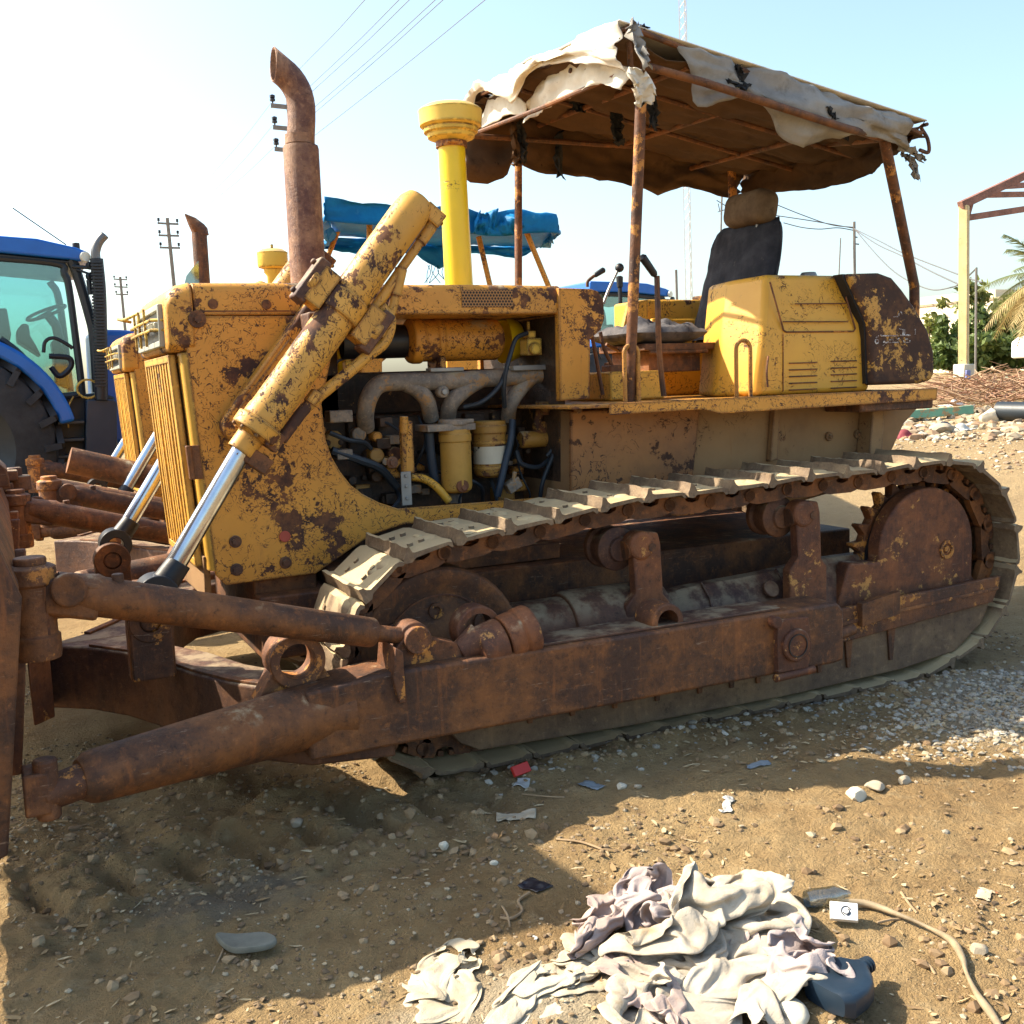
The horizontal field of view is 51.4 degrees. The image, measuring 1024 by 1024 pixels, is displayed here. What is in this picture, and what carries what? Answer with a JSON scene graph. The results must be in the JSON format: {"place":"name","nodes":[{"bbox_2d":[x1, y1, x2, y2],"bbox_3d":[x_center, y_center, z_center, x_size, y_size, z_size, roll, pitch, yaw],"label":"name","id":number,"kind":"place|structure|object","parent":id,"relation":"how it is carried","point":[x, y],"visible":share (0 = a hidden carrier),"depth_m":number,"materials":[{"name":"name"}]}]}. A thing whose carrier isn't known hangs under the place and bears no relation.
{"place":"outdoors","nodes":[
{"label":"outdoors","id":0,"kind":"place"},
{"bbox_2d":[0,371,1023,1023],"bbox_3d":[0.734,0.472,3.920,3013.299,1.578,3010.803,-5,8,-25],"label":"ground","id":1,"kind":"structure","parent":0,"point":[696,795],"depth_m":3.75,"materials":[{"name":"soil"}]},
{"bbox_2d":[0,208,133,496],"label":"tractor","id":2,"kind":"object","parent":1,"relation":"on","point":[42,415],"visible":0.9,"depth_m":10.37,"materials":[{"name":"blue paint"}]},
{"bbox_2d":[113,275,127,329],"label":"utility pole","id":3,"kind":"object","parent":1,"relation":"on","point":[121,287],"visible":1,"depth_m":115.17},
{"bbox_2d":[157,218,179,286],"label":"utility pole","id":4,"kind":"object","parent":1,"relation":"on","point":[167,223],"visible":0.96,"depth_m":78.59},
{"bbox_2d":[211,948,223,973],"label":"twig","id":5,"kind":"object","parent":1,"relation":"on","point":[218,960],"visible":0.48,"depth_m":3.10,"materials":[{"name":"wood"}]},
{"bbox_2d":[215,932,276,953],"bbox_3d":[-0.791,1.277,3.169,0.196,0.036,0.095,0,7,15],"label":"slipper sole","id":6,"kind":"object","parent":1,"relation":"on","point":[243,943],"visible":1,"depth_m":3.15,"materials":[{"name":"grey rubber"}]},
{"bbox_2d":[269,94,286,151],"bbox_3d":[-7.861,-9.288,40.512,1.213,12.446,3.151,-1,7,5],"label":"utility pole","id":7,"kind":"object","parent":1,"relation":"on","point":[274,120],"visible":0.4,"depth_m":38.59,"materials":[{"name":"grey metal"}]},
{"bbox_2d":[304,0,364,63],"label":"power line","id":8,"kind":"object","parent":7,"relation":"attached to","point":[335,32],"visible":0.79,"depth_m":28.54,"materials":[{"name":"metal"}]},
{"bbox_2d":[316,0,398,80],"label":"power line","id":9,"kind":"object","parent":7,"relation":"attached to","point":[359,39],"visible":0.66,"depth_m":28.10,"materials":[{"name":"metal"}]},
{"bbox_2d":[313,0,408,90],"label":"power line","id":10,"kind":"object","parent":7,"relation":"attached to","point":[364,43],"visible":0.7,"depth_m":28.61,"materials":[{"name":"metal"}]},
{"bbox_2d":[315,0,434,106],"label":"power line","id":11,"kind":"object","parent":7,"relation":"attached to","point":[381,49],"visible":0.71,"depth_m":28.12,"materials":[{"name":"metal"}]},
{"bbox_2d":[315,0,442,112],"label":"power line","id":12,"kind":"object","parent":7,"relation":"attached to","point":[384,52],"visible":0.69,"depth_m":28.22,"materials":[{"name":"metal"}]},
{"bbox_2d":[317,0,484,133],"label":"power line","id":13,"kind":"object","parent":7,"relation":"attached to","point":[410,60],"visible":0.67,"depth_m":28.15,"materials":[{"name":"metal"}]},
{"bbox_2d":[290,818,302,827],"bbox_3d":[-0.827,1.197,4.106,0.049,0.035,0.054,-5,8,-25],"label":"stone","id":14,"kind":"object","parent":1,"relation":"on","point":[296,822],"visible":1,"depth_m":4.09,"materials":[{"name":"grey stone"}]},
{"bbox_2d":[25,196,629,579],"bbox_3d":[-1.488,-1.032,9.551,5.271,3.228,3.505,-5,8,-25],"label":"bulldozer","id":15,"kind":"object","parent":1,"relation":"on","point":[492,232],"visible":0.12,"depth_m":8.59,"materials":[{"name":"yellow paint"}]},
{"bbox_2d":[402,938,481,1023],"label":"rag","id":16,"kind":"object","parent":1,"relation":"on","point":[436,979],"visible":1,"depth_m":2.94,"materials":[{"name":"fabric"}]},
{"bbox_2d":[439,841,448,850],"bbox_3d":[-0.246,1.210,3.857,0.041,0.038,0.037,-5,8,-25],"label":"stone","id":17,"kind":"object","parent":1,"relation":"on","point":[443,845],"visible":1,"depth_m":3.84,"materials":[{"name":"white stone"}]},
{"bbox_2d":[489,860,497,864],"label":"stone","id":18,"kind":"object","parent":1,"relation":"on","point":[493,862],"visible":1,"depth_m":3.70,"materials":[{"name":"white stone"}]},
{"bbox_2d":[501,905,510,926],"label":"twig","id":19,"kind":"object","parent":1,"relation":"on","point":[506,913],"visible":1,"depth_m":3.31,"materials":[{"name":"wood"}]},
{"bbox_2d":[0,17,1022,858],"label":"bulldozer","id":20,"kind":"object","parent":1,"relation":"on","point":[530,537],"visible":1,"depth_m":5.22,"materials":[{"name":"paint"}]},
{"bbox_2d":[0,614,1023,1023],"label":"pebbles","id":21,"kind":"object","parent":1,"relation":"on","point":[414,966],"visible":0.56,"depth_m":3.53,"materials":[{"name":"beige stone"}]},
{"bbox_2d":[1,671,1023,1023],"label":"straw litter","id":22,"kind":"object","parent":1,"relation":"on","point":[613,867],"visible":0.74,"depth_m":3.52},
{"bbox_2d":[6,687,1023,1023],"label":"soil clods","id":23,"kind":"object","parent":1,"relation":"on","point":[888,941],"visible":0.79,"depth_m":3.81,"materials":[{"name":"brown soil"}]},
{"bbox_2d":[500,891,530,919],"bbox_3d":[0.019,1.252,3.374,0.047,0.026,0.184,1,8,24],"label":"twig","id":24,"kind":"object","parent":1,"relation":"on","point":[520,907],"visible":1,"depth_m":3.36,"materials":[{"name":"brown wood"}]},
{"bbox_2d":[496,808,535,821],"bbox_3d":[0.016,1.170,4.108,0.156,0.027,0.098,-2,7,0],"label":"plastic scrap","id":25,"kind":"object","parent":1,"relation":"on","point":[529,813],"visible":1,"depth_m":4.11,"materials":[{"name":"plastic"}]},
{"bbox_2d":[510,761,530,777],"bbox_3d":[0.037,1.082,4.478,0.086,0.049,0.038,-7,9,-37],"label":"card packet","id":26,"kind":"object","parent":1,"relation":"on","point":[520,769],"visible":1,"depth_m":4.47},
{"bbox_2d":[513,777,529,787],"bbox_3d":[0.041,1.127,4.421,0.059,0.026,0.096,0,7,12],"label":"plastic scrap","id":27,"kind":"object","parent":1,"relation":"on","point":[522,782],"visible":1,"depth_m":4.44,"materials":[{"name":"white plastic"}]},
{"bbox_2d":[517,877,552,891],"bbox_3d":[0.076,1.230,3.509,0.102,0.016,0.070,5,10,44],"label":"plastic scrap","id":28,"kind":"object","parent":1,"relation":"on","point":[533,884],"visible":1,"depth_m":3.51,"materials":[{"name":"black plastic"}]},
{"bbox_2d":[522,793,564,797],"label":"twig","id":29,"kind":"object","parent":1,"relation":"on","point":[543,795],"visible":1,"depth_m":4.26,"materials":[{"name":"wood"}]},
{"bbox_2d":[482,936,610,1023],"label":"rag","id":30,"kind":"object","parent":1,"relation":"on","point":[528,989],"visible":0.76,"depth_m":2.85,"materials":[{"name":"fabric"}]},
{"bbox_2d":[556,838,609,856],"bbox_3d":[0.257,1.188,3.795,0.242,0.018,0.025,4,9,42],"label":"twig","id":31,"kind":"object","parent":1,"relation":"on","point":[585,843],"visible":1,"depth_m":3.81,"materials":[{"name":"beige wood"}]},
{"bbox_2d":[578,780,604,789],"bbox_3d":[0.321,1.108,4.334,0.109,0.017,0.076,4,9,41],"label":"plastic scrap","id":32,"kind":"object","parent":1,"relation":"on","point":[590,784],"visible":1,"depth_m":4.33,"materials":[{"name":"blue plastic"}]},
{"bbox_2d":[567,883,627,959],"bbox_3d":[0.268,1.232,3.242,0.154,0.086,0.486,2,8,30],"label":"rag","id":33,"kind":"object","parent":1,"relation":"on","point":[598,922],"visible":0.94,"depth_m":3.16,"materials":[{"name":"grey fabric"}]},
{"bbox_2d":[551,930,616,987],"bbox_3d":[0.200,1.271,3.057,0.172,0.056,0.415,1,7,20],"label":"rag","id":34,"kind":"object","parent":33,"relation":"on","point":[585,962],"visible":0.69,"depth_m":3.04,"materials":[{"name":"fabric"}]},
{"bbox_2d":[612,862,675,931],"bbox_3d":[0.426,1.189,3.292,0.232,0.138,0.388,-5,8,-25],"label":"cloth fold","id":35,"kind":"object","parent":33,"relation":"on","point":[642,901],"visible":0.76,"depth_m":3.27,"materials":[{"name":"grey fabric"}]},
{"bbox_2d":[559,281,674,372],"bbox_3d":[2.014,-2.328,18.220,4.096,3.003,2.110,-5,8,-25],"label":"tractor","id":36,"kind":"object","parent":1,"relation":"on","point":[646,291],"visible":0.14,"depth_m":17.09,"materials":[{"name":"metal"}]},
{"bbox_2d":[616,782,626,789],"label":"stone","id":37,"kind":"object","parent":1,"relation":"on","point":[620,785],"visible":1,"depth_m":4.31,"materials":[{"name":"beige stone"}]},
{"bbox_2d":[634,784,641,788],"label":"stone","id":38,"kind":"object","parent":1,"relation":"on","point":[637,786],"visible":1,"depth_m":4.28,"materials":[{"name":"grey stone"}]},
{"bbox_2d":[593,952,687,1023],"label":"rag","id":39,"kind":"object","parent":1,"relation":"on","point":[608,964],"visible":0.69,"depth_m":2.77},
{"bbox_2d":[675,270,677,299],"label":"pole","id":40,"kind":"object","parent":1,"relation":"on","point":[676,285],"visible":0.35,"depth_m":57.98,"materials":[{"name":"grey metal"}]},
{"bbox_2d":[678,0,692,299],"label":"radio mast","id":41,"kind":"object","parent":1,"relation":"on","point":[689,196],"visible":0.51,"depth_m":113.30,"materials":[{"name":"white metal"}]},
{"bbox_2d":[598,861,811,985],"bbox_3d":[0.558,1.183,3.127,0.744,0.181,0.521,-5,8,-25],"label":"cloth heap","id":42,"kind":"object","parent":1,"relation":"on","point":[707,920],"visible":0.9,"depth_m":3.07,"materials":[{"name":"beige fabric"}]},
{"bbox_2d":[597,954,827,1023],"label":"cloth sheet","id":43,"kind":"object","parent":1,"relation":"on","point":[717,991],"visible":0.81,"depth_m":2.79,"materials":[{"name":"white fabric"}]},
{"bbox_2d":[729,913,855,977],"bbox_3d":[0.802,1.220,2.946,0.249,0.112,0.456,-5,8,-25],"label":"cloth bundle","id":44,"kind":"object","parent":43,"relation":"on","point":[793,950],"visible":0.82,"depth_m":2.94,"materials":[{"name":"grey fabric"}]},
{"bbox_2d":[716,197,724,230],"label":"pole","id":45,"kind":"object","parent":1,"relation":"on","point":[721,202],"visible":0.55,"depth_m":56.70,"materials":[{"name":"metal"}]},
{"bbox_2d":[718,795,733,811],"bbox_3d":[0.831,1.129,4.114,0.052,0.016,0.157,0,7,18],"label":"plastic scrap","id":46,"kind":"object","parent":1,"relation":"on","point":[726,803],"visible":1,"depth_m":4.11,"materials":[{"name":"white plastic"}]},
{"bbox_2d":[481,661,1023,837],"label":"gravel","id":47,"kind":"structure","parent":1,"relation":"on","point":[1011,716],"depth_m":5.00,"materials":[{"name":"grey gravel"}]},
{"bbox_2d":[746,760,770,768],"bbox_3d":[1.034,1.065,4.494,0.116,0.014,0.046,-4,7,-18],"label":"plastic scrap","id":48,"kind":"object","parent":1,"relation":"on","point":[758,763],"visible":1,"depth_m":4.49,"materials":[{"name":"plastic"}]},
{"bbox_2d":[779,998,809,1023],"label":"stone","id":49,"kind":"object","parent":1,"relation":"on","point":[794,1010],"visible":0.76,"depth_m":2.71,"materials":[{"name":"white stone"}]},
{"bbox_2d":[838,238,840,274],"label":"pole","id":50,"kind":"object","parent":1,"relation":"on","point":[839,257],"visible":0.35,"depth_m":55.86,"materials":[{"name":"grey metal"}]},
{"bbox_2d":[804,956,875,1019],"bbox_3d":[0.886,1.245,2.813,0.224,0.088,0.176,-7,9,-37],"label":"jug","id":51,"kind":"object","parent":1,"relation":"on","point":[837,994],"visible":0.94,"depth_m":2.75,"materials":[{"name":"blue plastic"}]},
{"bbox_2d":[830,901,857,922],"bbox_3d":[0.994,1.199,3.192,0.080,0.051,0.050,0,7,15],"label":"cigarette packet","id":52,"kind":"object","parent":1,"relation":"on","point":[843,911],"visible":1,"depth_m":3.18,"materials":[{"name":"white cardboard"}]},
{"bbox_2d":[853,221,858,273],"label":"pole","id":53,"kind":"object","parent":1,"relation":"on","point":[854,248],"visible":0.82,"depth_m":46.27,"materials":[{"name":"metal"}]},
{"bbox_2d":[776,215,851,227],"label":"cable line","id":54,"kind":"object","parent":53,"relation":"attached to","point":[812,221],"visible":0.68,"depth_m":46.53,"materials":[{"name":"metal"}]},
{"bbox_2d":[778,205,852,227],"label":"cable line","id":55,"kind":"object","parent":53,"relation":"attached to","point":[811,218],"visible":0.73,"depth_m":46.52,"materials":[{"name":"metal"}]},
{"bbox_2d":[784,223,852,230],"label":"cable line","id":56,"kind":"object","parent":53,"relation":"attached to","point":[818,229],"visible":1,"depth_m":46.55,"materials":[{"name":"metal"}]},
{"bbox_2d":[855,230,957,284],"bbox_3d":[13.684,-9.240,37.712,0.224,3.844,17.661,-1,7,9],"label":"cable line","id":57,"kind":"object","parent":53,"relation":"attached to","point":[915,262],"visible":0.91,"depth_m":34.93,"materials":[{"name":"rubber"}]},
{"bbox_2d":[856,231,976,290],"bbox_3d":[13.813,-9.203,36.820,0.786,3.736,19.383,-1,7,9],"label":"cable line","id":58,"kind":"object","parent":53,"relation":"attached to","point":[903,277],"visible":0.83,"depth_m":39.55,"materials":[{"name":"rubber"}]},
{"bbox_2d":[854,228,982,282],"bbox_3d":[14.151,-9.282,37.575,0.701,3.856,17.809,-1,7,7],"label":"cable line","id":59,"kind":"object","parent":53,"relation":"attached to","point":[917,258],"visible":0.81,"depth_m":36.14,"materials":[{"name":"metal"}]},
{"bbox_2d":[845,786,866,801],"bbox_3d":[1.328,1.097,4.130,0.082,0.062,0.092,-5,8,-25],"label":"stone","id":60,"kind":"object","parent":1,"relation":"on","point":[857,793],"visible":0.88,"depth_m":4.10,"materials":[{"name":"white stone"}]},
{"bbox_2d":[864,780,884,791],"bbox_3d":[1.433,1.081,4.195,0.074,0.035,0.069,-5,8,-25],"label":"stone","id":61,"kind":"object","parent":1,"relation":"on","point":[877,785],"visible":1,"depth_m":4.18,"materials":[{"name":"beige stone"}]},
{"bbox_2d":[876,918,900,923],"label":"twig","id":62,"kind":"object","parent":1,"relation":"on","point":[886,920],"visible":1,"depth_m":3.20,"materials":[{"name":"brown wood"}]},
{"bbox_2d":[898,775,911,784],"bbox_3d":[1.566,1.071,4.249,0.052,0.038,0.045,-5,8,-25],"label":"stone","id":63,"kind":"object","parent":1,"relation":"on","point":[904,780],"visible":1,"depth_m":4.24,"materials":[{"name":"beige stone"}]},
{"bbox_2d":[900,891,917,913],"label":"twig","id":64,"kind":"object","parent":1,"relation":"on","point":[909,904],"visible":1,"depth_m":3.29,"materials":[{"name":"beige wood"}]},
{"bbox_2d":[837,898,1000,1023],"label":"hose","id":65,"kind":"object","parent":1,"relation":"on","point":[988,1010],"visible":0.97,"depth_m":3.04,"materials":[{"name":"beige rubber"}]},
{"bbox_2d":[911,958,935,974],"bbox_3d":[1.145,1.259,2.955,0.018,0.017,0.080,-6,8,-31],"label":"twig","id":66,"kind":"object","parent":1,"relation":"on","point":[931,968],"visible":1,"depth_m":2.94,"materials":[{"name":"beige wood"}]},
{"bbox_2d":[921,296,950,349],"bbox_3d":[13.789,-5.882,34.888,1.444,2.379,0.961,-5,8,-25],"label":"shrub","id":67,"kind":"object","parent":1,"relation":"on","point":[928,322],"visible":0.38,"depth_m":34.81,"materials":[{"name":"green plant"}]},
{"bbox_2d":[929,423,956,433],"bbox_3d":[5.795,-1.108,14.327,0.380,0.180,0.304,-5,8,-25],"label":"stone","id":68,"kind":"object","parent":1,"relation":"on","point":[940,428],"visible":0.66,"depth_m":14.21,"materials":[{"name":"beige stone"}]},
{"bbox_2d":[933,341,970,373],"bbox_3d":[13.706,-4.818,32.955,2.181,1.215,1.440,-5,8,-25],"label":"shrub","id":69,"kind":"object","parent":1,"relation":"on","point":[945,356],"visible":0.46,"depth_m":32.57,"materials":[{"name":"green plant"}]},
{"bbox_2d":[930,313,974,372],"bbox_3d":[14.046,-5.383,33.904,1.718,1.881,1.207,-5,8,-25],"label":"shrub","id":70,"kind":"object","parent":1,"relation":"on","point":[941,331],"visible":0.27,"depth_m":33.55,"materials":[{"name":"green plant"}]},
{"bbox_2d":[892,361,1023,407],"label":"dry brush","id":71,"kind":"object","parent":1,"relation":"on","point":[1002,383],"visible":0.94,"depth_m":17.32,"materials":[{"name":"brown plant"}]},
{"bbox_2d":[937,399,962,405],"bbox_3d":[7.185,-1.765,17.229,0.427,0.131,0.422,-4,7,-17],"label":"plastic bag","id":72,"kind":"object","parent":71,"relation":"in","point":[953,400],"visible":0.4,"depth_m":17.20,"materials":[{"name":"white plastic"}]},
{"bbox_2d":[895,404,1023,475],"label":"rubble","id":73,"kind":"object","parent":1,"relation":"on","point":[1015,426],"visible":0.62,"depth_m":13.93,"materials":[{"name":"beige stone"}]},
{"bbox_2d":[897,429,911,438],"bbox_3d":[5.225,-1.047,14.184,0.386,0.115,0.387,-3,7,-8],"label":"plastic bag","id":74,"kind":"object","parent":73,"relation":"on","point":[904,432],"visible":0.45,"depth_m":14.11,"materials":[{"name":"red plastic"}]},
{"bbox_2d":[910,405,973,418],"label":"timber beam","id":75,"kind":"structure","parent":73,"relation":"on","point":[941,411],"depth_m":15.73,"materials":[{"name":"green wood"}]},
{"bbox_2d":[955,423,976,430],"bbox_3d":[6.122,-1.167,14.517,0.352,0.098,0.347,-8,10,-43],"label":"plastic bag","id":76,"kind":"object","parent":73,"relation":"on","point":[961,426],"visible":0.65,"depth_m":14.46,"materials":[{"name":"white plastic"}]},
{"bbox_2d":[979,408,998,421],"bbox_3d":[6.816,-1.353,15.177,0.328,0.268,0.256,-5,8,-25],"label":"stone","id":77,"kind":"object","parent":73,"relation":"on","point":[988,415],"visible":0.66,"depth_m":15.09,"materials":[{"name":"beige stone"}]},
{"bbox_2d":[994,402,1023,420],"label":"dark pipe","id":78,"kind":"object","parent":73,"relation":"on","point":[1009,411],"visible":0.93,"depth_m":14.93,"materials":[{"name":"plastic"}]},
{"bbox_2d":[921,289,1015,304],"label":"building","id":79,"kind":"structure","parent":1,"relation":"on","point":[952,297],"depth_m":58.08,"materials":[{"name":"white paint"}]},
{"bbox_2d":[920,295,1023,372],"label":"boundary wall","id":80,"kind":"structure","parent":1,"relation":"on","point":[948,312],"depth_m":39.50,"materials":[{"name":"white paint"}]},
{"bbox_2d":[950,276,993,333],"bbox_3d":[14.855,-6.132,34.393,1.510,3.018,1.275,-2,7,-1],"label":"shrub","id":81,"kind":"object","parent":1,"relation":"on","point":[983,297],"visible":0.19,"depth_m":34.19,"materials":[{"name":"green plant"}]},
{"bbox_2d":[974,268,977,376],"bbox_3d":[11.848,-4.406,27.207,0.060,3.591,0.241,3,8,34],"label":"pole","id":82,"kind":"object","parent":1,"relation":"on","point":[975,341],"visible":0.65,"depth_m":27.13,"materials":[{"name":"metal"}]},
{"bbox_2d":[970,943,988,954],"bbox_3d":[1.323,1.238,3.015,0.046,0.033,0.049,-1,7,6],"label":"stone","id":83,"kind":"object","parent":1,"relation":"on","point":[979,948],"visible":1,"depth_m":3.00,"materials":[{"name":"beige stone"}]},
{"bbox_2d":[975,887,992,900],"bbox_3d":[1.477,1.196,3.333,0.046,0.013,0.099,2,8,29],"label":"plastic scrap","id":84,"kind":"object","parent":1,"relation":"on","point":[981,894],"visible":1,"depth_m":3.33,"materials":[{"name":"plastic"}]},
{"bbox_2d":[951,327,1023,373],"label":"shrub","id":85,"kind":"object","parent":1,"relation":"on","point":[993,350],"visible":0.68,"depth_m":31.98,"materials":[{"name":"green plant"}]},
{"bbox_2d":[953,171,1023,378],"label":"steel frame","id":86,"kind":"object","parent":1,"relation":"on","point":[965,218],"visible":0.93,"depth_m":19.00,"materials":[{"name":"paint"}]},
{"bbox_2d":[969,302,1010,371],"bbox_3d":[14.959,-5.521,33.417,1.854,2.268,1.230,-5,8,-25],"label":"shrub","id":87,"kind":"object","parent":1,"relation":"on","point":[982,313],"visible":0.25,"depth_m":33.25,"materials":[{"name":"green plant"}]},
{"bbox_2d":[973,234,1023,350],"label":"palm tree","id":88,"kind":"object","parent":1,"relation":"on","point":[1020,300],"visible":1,"depth_m":26.43,"materials":[{"name":"green plant"}]},
{"bbox_2d":[983,285,1023,365],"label":"shrub","id":89,"kind":"object","parent":1,"relation":"on","point":[1007,331],"visible":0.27,"depth_m":33.14,"materials":[{"name":"green plant"}]},
{"bbox_2d":[1011,336,1023,357],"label":"parked car","id":90,"kind":"object","parent":1,"relation":"on","point":[1016,353],"visible":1,"depth_m":30.31,"materials":[{"name":"white paint"}]},
{"bbox_2d":[0,0,1023,392],"label":"sky","id":91,"kind":"structure","parent":0,"point":[117,117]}
]}

